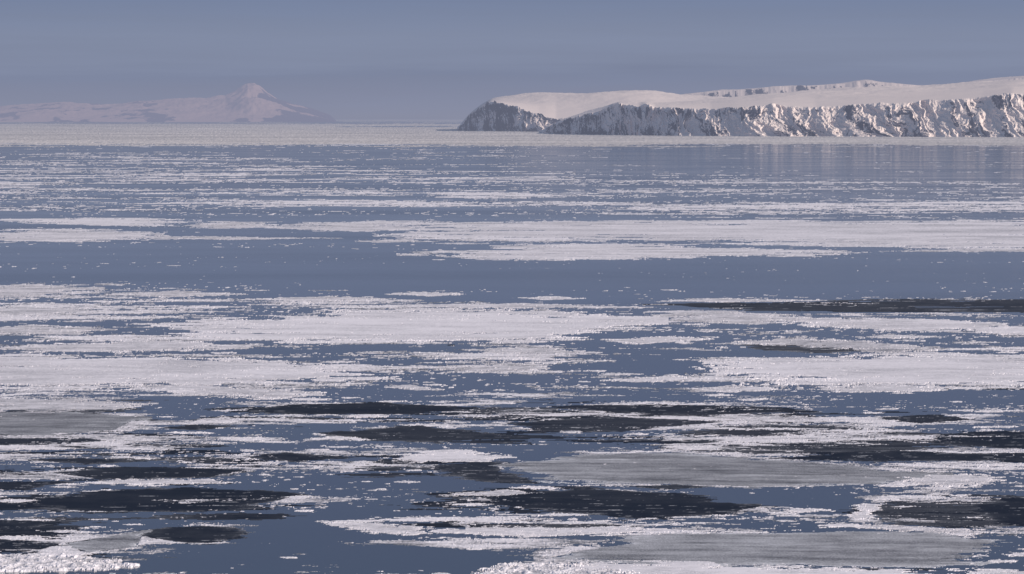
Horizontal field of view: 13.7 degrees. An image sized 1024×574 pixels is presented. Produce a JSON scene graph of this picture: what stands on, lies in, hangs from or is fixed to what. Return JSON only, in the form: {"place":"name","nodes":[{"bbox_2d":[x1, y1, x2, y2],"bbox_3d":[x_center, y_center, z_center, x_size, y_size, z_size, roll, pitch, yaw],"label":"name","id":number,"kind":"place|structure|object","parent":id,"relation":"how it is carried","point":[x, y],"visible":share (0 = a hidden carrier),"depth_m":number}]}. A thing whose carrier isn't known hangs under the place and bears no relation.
{"place":"outdoors","nodes":[
{"label":"outdoors","id":0,"kind":"place"},
{"bbox_2d":[0,83,335,121],"bbox_3d":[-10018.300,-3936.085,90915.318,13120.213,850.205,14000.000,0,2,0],"label":"mountain","id":1,"kind":"structure","parent":0,"point":[250,102],"depth_m":86799.77},
{"bbox_2d":[0,121,1023,573],"bbox_3d":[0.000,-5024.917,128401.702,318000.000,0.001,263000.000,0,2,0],"label":"water","id":2,"kind":"structure","parent":0,"point":[276,267],"depth_m":2471.09},
{"bbox_2d":[0,498,36,502],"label":"ice floe","id":3,"kind":"object","parent":2,"relation":"on","point":[9,500],"visible":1,"depth_m":1110.49},
{"bbox_2d":[0,539,60,549],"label":"thin ice sheet","id":4,"kind":"object","parent":2,"relation":"on","point":[6,544],"visible":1,"depth_m":994.48},
{"bbox_2d":[0,520,61,529],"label":"thin ice sheet","id":5,"kind":"object","parent":2,"relation":"on","point":[12,525],"visible":1,"depth_m":1045.64},
{"bbox_2d":[0,481,78,489],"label":"thin ice sheet","id":6,"kind":"object","parent":2,"relation":"on","point":[21,485],"visible":1,"depth_m":1159.56},
{"bbox_2d":[0,307,97,314],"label":"ice floe","id":7,"kind":"object","parent":2,"relation":"on","point":[26,310],"visible":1,"depth_m":2198.82},
{"bbox_2d":[0,437,100,444],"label":"thin ice sheet","id":8,"kind":"object","parent":2,"relation":"on","point":[10,441],"visible":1,"depth_m":1317.07},
{"bbox_2d":[0,284,104,297],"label":"ice floe","id":9,"kind":"object","parent":2,"relation":"on","point":[17,291],"visible":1,"depth_m":2456.21},
{"bbox_2d":[39,552,77,554],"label":"ice floe","id":10,"kind":"object","parent":2,"relation":"on","point":[71,553],"visible":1,"depth_m":975.84},
{"bbox_2d":[0,325,117,334],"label":"ice floe","id":11,"kind":"object","parent":2,"relation":"on","point":[45,330],"visible":1,"depth_m":1993.21},
{"bbox_2d":[0,553,139,573],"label":"ice floe","id":12,"kind":"object","parent":2,"relation":"on","point":[39,562],"visible":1,"depth_m":951.28},
{"bbox_2d":[46,551,96,554],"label":"ice floe","id":13,"kind":"object","parent":2,"relation":"on","point":[80,553],"visible":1,"depth_m":977.89},
{"bbox_2d":[0,411,151,436],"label":"thin ice sheet","id":14,"kind":"object","parent":2,"relation":"on","point":[24,423],"visible":1,"depth_m":1394.95},
{"bbox_2d":[0,396,158,412],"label":"ice floe","id":15,"kind":"object","parent":2,"relation":"on","point":[45,406],"visible":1,"depth_m":1480.94},
{"bbox_2d":[0,227,168,241],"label":"ice floe","id":16,"kind":"object","parent":2,"relation":"on","point":[62,235],"visible":1,"depth_m":3589.69},
{"bbox_2d":[26,458,147,464],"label":"thin ice sheet","id":17,"kind":"object","parent":2,"relation":"on","point":[85,461],"visible":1,"depth_m":1240.35},
{"bbox_2d":[0,217,187,226],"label":"ice floe","id":18,"kind":"object","parent":2,"relation":"on","point":[91,221],"visible":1,"depth_m":4069.42},
{"bbox_2d":[79,300,125,301],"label":"ice floe","id":19,"kind":"object","parent":2,"relation":"on","point":[102,301],"visible":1,"depth_m":2309.39},
{"bbox_2d":[62,530,152,552],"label":"thin ice sheet","id":20,"kind":"object","parent":2,"relation":"on","point":[125,540],"visible":1,"depth_m":1001.36},
{"bbox_2d":[99,464,115,466],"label":"ice floe","id":21,"kind":"object","parent":2,"relation":"on","point":[103,465],"visible":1,"depth_m":1221.69},
{"bbox_2d":[103,383,142,385],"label":"ice floe","id":22,"kind":"object","parent":2,"relation":"on","point":[125,383],"visible":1,"depth_m":1591.63},
{"bbox_2d":[1,340,253,352],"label":"ice floe","id":23,"kind":"object","parent":2,"relation":"on","point":[128,345],"visible":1,"depth_m":1854.26},
{"bbox_2d":[126,323,161,324],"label":"ice floe","id":24,"kind":"object","parent":2,"relation":"on","point":[144,323],"visible":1,"depth_m":2060.53},
{"bbox_2d":[55,467,250,479],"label":"thin ice sheet","id":25,"kind":"object","parent":2,"relation":"on","point":[110,473],"visible":1,"depth_m":1198.70},
{"bbox_2d":[4,487,308,511],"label":"thin ice sheet","id":26,"kind":"object","parent":2,"relation":"on","point":[146,499],"visible":1,"depth_m":1111.18},
{"bbox_2d":[84,478,232,485],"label":"ice floe","id":27,"kind":"object","parent":2,"relation":"on","point":[134,482],"visible":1,"depth_m":1166.29},
{"bbox_2d":[109,291,242,296],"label":"ice floe","id":28,"kind":"object","parent":2,"relation":"on","point":[174,293],"visible":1,"depth_m":2409.36},
{"bbox_2d":[167,431,212,433],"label":"ice floe","id":29,"kind":"object","parent":2,"relation":"on","point":[185,432],"visible":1,"depth_m":1349.41},
{"bbox_2d":[138,526,253,543],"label":"thin ice sheet","id":30,"kind":"object","parent":2,"relation":"on","point":[201,534],"visible":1,"depth_m":1020.69},
{"bbox_2d":[164,425,235,430],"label":"thin ice sheet","id":31,"kind":"object","parent":2,"relation":"on","point":[196,427],"visible":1,"depth_m":1372.08},
{"bbox_2d":[0,353,417,387],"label":"ice floe","id":32,"kind":"object","parent":2,"relation":"on","point":[39,371],"visible":1,"depth_m":1672.57},
{"bbox_2d":[198,420,237,423],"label":"ice floe","id":33,"kind":"object","parent":2,"relation":"on","point":[216,421],"visible":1,"depth_m":1398.30},
{"bbox_2d":[209,352,236,353],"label":"ice floe","id":34,"kind":"object","parent":2,"relation":"on","point":[223,352],"visible":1,"depth_m":1807.10},
{"bbox_2d":[135,236,319,239],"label":"ice floe","id":35,"kind":"object","parent":2,"relation":"on","point":[201,237],"visible":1,"depth_m":3505.40},
{"bbox_2d":[212,317,249,318],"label":"ice floe","id":36,"kind":"object","parent":2,"relation":"on","point":[230,317],"visible":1,"depth_m":2122.16},
{"bbox_2d":[183,221,281,227],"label":"ice floe","id":37,"kind":"object","parent":2,"relation":"on","point":[219,225],"visible":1,"depth_m":3920.51},
{"bbox_2d":[218,437,250,438],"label":"ice floe","id":38,"kind":"object","parent":2,"relation":"on","point":[231,437],"visible":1,"depth_m":1328.60},
{"bbox_2d":[140,384,331,399],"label":"ice floe","id":39,"kind":"object","parent":2,"relation":"on","point":[194,389],"visible":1,"depth_m":1550.82},
{"bbox_2d":[248,452,354,461],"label":"thin ice sheet","id":40,"kind":"object","parent":2,"relation":"on","point":[291,457],"visible":1,"depth_m":1251.50},
{"bbox_2d":[291,397,330,400],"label":"ice floe","id":41,"kind":"object","parent":2,"relation":"on","point":[312,398],"visible":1,"depth_m":1511.85},
{"bbox_2d":[246,295,395,301],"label":"ice floe","id":42,"kind":"object","parent":2,"relation":"on","point":[315,299],"visible":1,"depth_m":2343.64},
{"bbox_2d":[325,436,357,439],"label":"ice floe","id":43,"kind":"object","parent":2,"relation":"on","point":[338,438],"visible":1,"depth_m":1324.73},
{"bbox_2d":[229,402,487,414],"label":"thin ice sheet","id":44,"kind":"object","parent":2,"relation":"on","point":[369,408],"visible":1,"depth_m":1456.99},
{"bbox_2d":[267,220,451,231],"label":"ice floe","id":45,"kind":"object","parent":2,"relation":"on","point":[369,226],"visible":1,"depth_m":3884.26},
{"bbox_2d":[339,414,388,417],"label":"ice floe","id":46,"kind":"object","parent":2,"relation":"on","point":[365,416],"visible":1,"depth_m":1422.00},
{"bbox_2d":[323,520,435,534],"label":"ice floe","id":47,"kind":"object","parent":2,"relation":"on","point":[375,528],"visible":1,"depth_m":1037.53},
{"bbox_2d":[355,239,426,242],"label":"ice floe","id":48,"kind":"object","parent":2,"relation":"on","point":[397,240],"visible":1,"depth_m":3418.84},
{"bbox_2d":[385,385,431,388],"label":"ice floe","id":49,"kind":"object","parent":2,"relation":"on","point":[408,387],"visible":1,"depth_m":1574.69},
{"bbox_2d":[151,307,668,344],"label":"ice floe","id":50,"kind":"object","parent":2,"relation":"on","point":[349,326],"visible":1,"depth_m":2031.27},
{"bbox_2d":[319,425,511,443],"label":"thin ice sheet","id":51,"kind":"object","parent":2,"relation":"on","point":[416,433],"visible":1,"depth_m":1342.15},
{"bbox_2d":[386,292,459,295],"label":"ice floe","id":52,"kind":"object","parent":2,"relation":"on","point":[424,293],"visible":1,"depth_m":2400.38},
{"bbox_2d":[419,517,445,519],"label":"ice floe","id":53,"kind":"object","parent":2,"relation":"on","point":[426,518],"visible":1,"depth_m":1060.68},
{"bbox_2d":[380,447,515,462],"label":"ice floe","id":54,"kind":"object","parent":2,"relation":"on","point":[452,455],"visible":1,"depth_m":1254.31},
{"bbox_2d":[432,243,488,243],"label":"ice floe","id":55,"kind":"object","parent":2,"relation":"on","point":[461,243],"visible":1,"depth_m":3364.98},
{"bbox_2d":[452,503,488,505],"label":"ice floe","id":56,"kind":"object","parent":2,"relation":"on","point":[479,504],"visible":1,"depth_m":1099.35},
{"bbox_2d":[464,545,500,549],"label":"ice floe","id":57,"kind":"object","parent":2,"relation":"on","point":[478,548],"visible":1,"depth_m":989.49},
{"bbox_2d":[427,460,540,483],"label":"thin ice sheet","id":58,"kind":"object","parent":2,"relation":"on","point":[482,471],"visible":1,"depth_m":1195.16},
{"bbox_2d":[440,489,531,495],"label":"ice floe","id":59,"kind":"object","parent":2,"relation":"on","point":[501,492],"visible":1,"depth_m":1131.32},
{"bbox_2d":[435,362,549,372],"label":"ice floe","id":60,"kind":"object","parent":2,"relation":"on","point":[502,366],"visible":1,"depth_m":1698.61},
{"bbox_2d":[0,143,1023,573],"bbox_3d":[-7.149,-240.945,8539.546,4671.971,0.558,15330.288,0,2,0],"label":"brash ice","id":61,"kind":"structure","parent":2,"relation":"on","point":[554,547],"depth_m":1591.46},
{"bbox_2d":[0,119,1023,148],"bbox_3d":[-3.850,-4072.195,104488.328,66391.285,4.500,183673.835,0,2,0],"label":"pack ice","id":62,"kind":"structure","parent":2,"relation":"on","point":[272,133],"depth_m":20540.83},
{"bbox_2d":[0,399,1023,571],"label":"grease ice","id":63,"kind":"structure","parent":2,"relation":"on","point":[216,516],"depth_m":1233.84},
{"bbox_2d":[384,303,644,308],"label":"ice floe","id":64,"kind":"object","parent":2,"relation":"on","point":[515,305],"visible":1,"depth_m":2256.79},
{"bbox_2d":[465,346,601,353],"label":"ice floe","id":65,"kind":"object","parent":2,"relation":"on","point":[534,350],"visible":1,"depth_m":1822.21},
{"bbox_2d":[509,485,559,489],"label":"ice floe","id":66,"kind":"object","parent":2,"relation":"on","point":[540,487],"visible":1,"depth_m":1149.54},
{"bbox_2d":[531,370,561,372],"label":"ice floe","id":67,"kind":"object","parent":2,"relation":"on","point":[547,371],"visible":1,"depth_m":1672.13},
{"bbox_2d":[524,361,569,363],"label":"ice floe","id":68,"kind":"object","parent":2,"relation":"on","point":[555,362],"visible":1,"depth_m":1734.36},
{"bbox_2d":[517,296,583,299],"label":"ice floe","id":69,"kind":"object","parent":2,"relation":"on","point":[549,298],"visible":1,"depth_m":2348.06},
{"bbox_2d":[471,562,639,573],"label":"ice floe","id":70,"kind":"object","parent":2,"relation":"on","point":[522,568],"visible":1,"depth_m":939.02},
{"bbox_2d":[425,524,695,536],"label":"ice floe","id":71,"kind":"object","parent":2,"relation":"on","point":[520,531],"visible":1,"depth_m":1027.78},
{"bbox_2d":[560,431,581,432],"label":"ice floe","id":72,"kind":"object","parent":2,"relation":"on","point":[571,431],"visible":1,"depth_m":1353.80},
{"bbox_2d":[507,417,720,431],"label":"thin ice sheet","id":73,"kind":"object","parent":2,"relation":"on","point":[605,424],"visible":1,"depth_m":1385.60},
{"bbox_2d":[597,373,640,375],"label":"ice floe","id":74,"kind":"object","parent":2,"relation":"on","point":[619,373],"visible":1,"depth_m":1658.99},
{"bbox_2d":[476,488,777,520],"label":"thin ice sheet","id":75,"kind":"object","parent":2,"relation":"on","point":[626,504],"visible":1,"depth_m":1102.54},
{"bbox_2d":[396,241,867,260],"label":"ice floe","id":76,"kind":"object","parent":2,"relation":"on","point":[573,251],"visible":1,"depth_m":3139.62},
{"bbox_2d":[600,376,693,382],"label":"ice floe","id":77,"kind":"object","parent":2,"relation":"on","point":[654,379],"visible":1,"depth_m":1621.73},
{"bbox_2d":[600,336,712,343],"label":"ice floe","id":78,"kind":"object","parent":2,"relation":"on","point":[647,340],"visible":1,"depth_m":1912.07},
{"bbox_2d":[627,484,702,488],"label":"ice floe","id":79,"kind":"object","parent":2,"relation":"on","point":[676,486],"visible":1,"depth_m":1153.05},
{"bbox_2d":[552,404,820,414],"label":"thin ice sheet","id":80,"kind":"object","parent":2,"relation":"on","point":[680,409],"visible":1,"depth_m":1456.85},
{"bbox_2d":[372,219,1023,249],"bbox_3d":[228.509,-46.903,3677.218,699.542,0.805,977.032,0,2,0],"label":"ice floe","id":81,"kind":"object","parent":2,"relation":"on","point":[961,234],"visible":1,"depth_m":3682.90},
{"bbox_2d":[700,393,731,396],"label":"ice floe","id":82,"kind":"object","parent":2,"relation":"on","point":[718,394],"visible":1,"depth_m":1533.07},
{"bbox_2d":[489,452,953,487],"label":"thin ice sheet","id":83,"kind":"object","parent":2,"relation":"on","point":[653,468],"visible":1,"depth_m":1202.22},
{"bbox_2d":[643,310,811,323],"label":"ice floe","id":84,"kind":"object","parent":2,"relation":"on","point":[717,317],"visible":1,"depth_m":2132.68},
{"bbox_2d":[697,385,779,391],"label":"ice floe","id":85,"kind":"object","parent":2,"relation":"on","point":[738,388],"visible":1,"depth_m":1567.69},
{"bbox_2d":[656,298,826,301],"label":"ice floe","id":86,"kind":"object","parent":2,"relation":"on","point":[732,300],"visible":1,"depth_m":2318.86},
{"bbox_2d":[738,398,767,400],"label":"ice floe","id":87,"kind":"object","parent":2,"relation":"on","point":[748,399],"visible":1,"depth_m":1507.38},
{"bbox_2d":[545,531,1012,567],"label":"thin ice sheet","id":88,"kind":"object","parent":2,"relation":"on","point":[892,548],"visible":1,"depth_m":985.45},
{"bbox_2d":[562,560,1023,573],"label":"ice floe","id":89,"kind":"object","parent":2,"relation":"on","point":[676,567],"visible":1,"depth_m":941.53},
{"bbox_2d":[737,344,865,352],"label":"thin ice sheet","id":90,"kind":"object","parent":2,"relation":"on","point":[797,349],"visible":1,"depth_m":1832.27},
{"bbox_2d":[784,508,830,511],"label":"ice floe","id":91,"kind":"object","parent":2,"relation":"on","point":[802,510],"visible":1,"depth_m":1083.45},
{"bbox_2d":[655,425,977,454],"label":"thin ice sheet","id":92,"kind":"object","parent":2,"relation":"on","point":[880,444],"visible":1,"depth_m":1309.25},
{"bbox_2d":[800,419,835,421],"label":"ice floe","id":93,"kind":"object","parent":2,"relation":"on","point":[824,420],"visible":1,"depth_m":1403.67},
{"bbox_2d":[643,298,1023,312],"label":"thin ice sheet","id":94,"kind":"object","parent":2,"relation":"on","point":[908,305],"visible":1,"depth_m":2260.14},
{"bbox_2d":[731,337,939,353],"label":"ice floe","id":95,"kind":"object","parent":2,"relation":"on","point":[867,346],"visible":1,"depth_m":1870.48},
{"bbox_2d":[818,523,862,527],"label":"ice floe","id":96,"kind":"object","parent":2,"relation":"on","point":[837,525],"visible":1,"depth_m":1042.84},
{"bbox_2d":[692,352,1023,388],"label":"ice floe","id":97,"kind":"object","parent":2,"relation":"on","point":[923,369],"visible":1,"depth_m":1685.73},
{"bbox_2d":[848,503,886,520],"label":"ice floe","id":98,"kind":"object","parent":2,"relation":"on","point":[865,508],"visible":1,"depth_m":1081.34},
{"bbox_2d":[861,419,898,422],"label":"ice floe","id":99,"kind":"object","parent":2,"relation":"on","point":[881,421],"visible":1,"depth_m":1398.45},
{"bbox_2d":[874,497,899,500],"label":"ice floe","id":100,"kind":"object","parent":2,"relation":"on","point":[892,498],"visible":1,"depth_m":1115.92},
{"bbox_2d":[876,483,908,486],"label":"ice floe","id":101,"kind":"object","parent":2,"relation":"on","point":[891,485],"visible":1,"depth_m":1156.03},
{"bbox_2d":[765,451,1023,462],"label":"thin ice sheet","id":102,"kind":"object","parent":2,"relation":"on","point":[881,456],"visible":1,"depth_m":1251.38},
{"bbox_2d":[774,318,1021,331],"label":"ice floe","id":103,"kind":"object","parent":2,"relation":"on","point":[920,325],"visible":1,"depth_m":2050.83},
{"bbox_2d":[852,335,944,338],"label":"ice floe","id":104,"kind":"object","parent":2,"relation":"on","point":[897,336],"visible":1,"depth_m":1938.30},
{"bbox_2d":[827,383,972,392],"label":"ice floe","id":105,"kind":"object","parent":2,"relation":"on","point":[898,388],"visible":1,"depth_m":1568.03},
{"bbox_2d":[815,521,1023,533],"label":"ice floe","id":106,"kind":"object","parent":2,"relation":"on","point":[900,528],"visible":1,"depth_m":1033.48},
{"bbox_2d":[880,415,974,423],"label":"thin ice sheet","id":107,"kind":"object","parent":2,"relation":"on","point":[930,418],"visible":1,"depth_m":1413.06},
{"bbox_2d":[861,498,1003,526],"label":"thin ice sheet","id":108,"kind":"object","parent":2,"relation":"on","point":[939,519],"visible":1,"depth_m":1072.16},
{"bbox_2d":[919,486,952,489],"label":"ice floe","id":109,"kind":"object","parent":2,"relation":"on","point":[943,488],"visible":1,"depth_m":1146.61},
{"bbox_2d":[895,471,1005,487],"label":"ice floe","id":110,"kind":"object","parent":2,"relation":"on","point":[955,481],"visible":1,"depth_m":1171.66},
{"bbox_2d":[944,532,980,536],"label":"ice floe","id":111,"kind":"object","parent":2,"relation":"on","point":[963,534],"visible":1,"depth_m":1021.61},
{"bbox_2d":[902,249,1023,251],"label":"ice floe","id":112,"kind":"object","parent":2,"relation":"on","point":[978,250],"visible":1,"depth_m":3186.55},
{"bbox_2d":[920,429,1023,448],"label":"thin ice sheet","id":113,"kind":"object","parent":2,"relation":"on","point":[1008,439],"visible":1,"depth_m":1321.22},
{"bbox_2d":[971,410,1009,411],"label":"ice floe","id":114,"kind":"object","parent":2,"relation":"on","point":[988,411],"visible":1,"depth_m":1446.02},
{"bbox_2d":[963,496,1023,525],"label":"thin ice sheet","id":115,"kind":"object","parent":2,"relation":"on","point":[1010,510],"visible":1,"depth_m":1082.87},
{"bbox_2d":[966,326,1023,335],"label":"ice floe","id":116,"kind":"object","parent":2,"relation":"on","point":[1010,330],"visible":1,"depth_m":1993.10},
{"bbox_2d":[972,425,1018,427],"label":"ice floe","id":117,"kind":"object","parent":2,"relation":"on","point":[994,426],"visible":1,"depth_m":1375.57},
{"bbox_2d":[988,559,1015,562],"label":"ice floe","id":118,"kind":"object","parent":2,"relation":"on","point":[999,560],"visible":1,"depth_m":958.85},
{"bbox_2d":[1005,552,1023,556],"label":"ice floe","id":119,"kind":"object","parent":2,"relation":"on","point":[1020,554],"visible":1,"depth_m":973.70},
{"bbox_2d":[0,0,1023,118],"label":"sky","id":120,"kind":"structure","parent":0,"point":[340,59]},
{"bbox_2d":[457,90,726,131],"bbox_3d":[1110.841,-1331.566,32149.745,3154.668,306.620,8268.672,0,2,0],"label":"hill","id":121,"kind":"structure","parent":0,"point":[534,112],"depth_m":30214.85},
{"bbox_2d":[542,79,1023,136],"bbox_3d":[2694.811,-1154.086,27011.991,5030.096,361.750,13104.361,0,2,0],"label":"hill","id":122,"kind":"structure","parent":0,"point":[981,109],"depth_m":22030.53},
{"bbox_2d":[680,76,1023,96],"bbox_3d":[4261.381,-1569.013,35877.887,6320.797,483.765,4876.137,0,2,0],"label":"hill","id":123,"kind":"structure","parent":0,"point":[771,89],"depth_m":35973.65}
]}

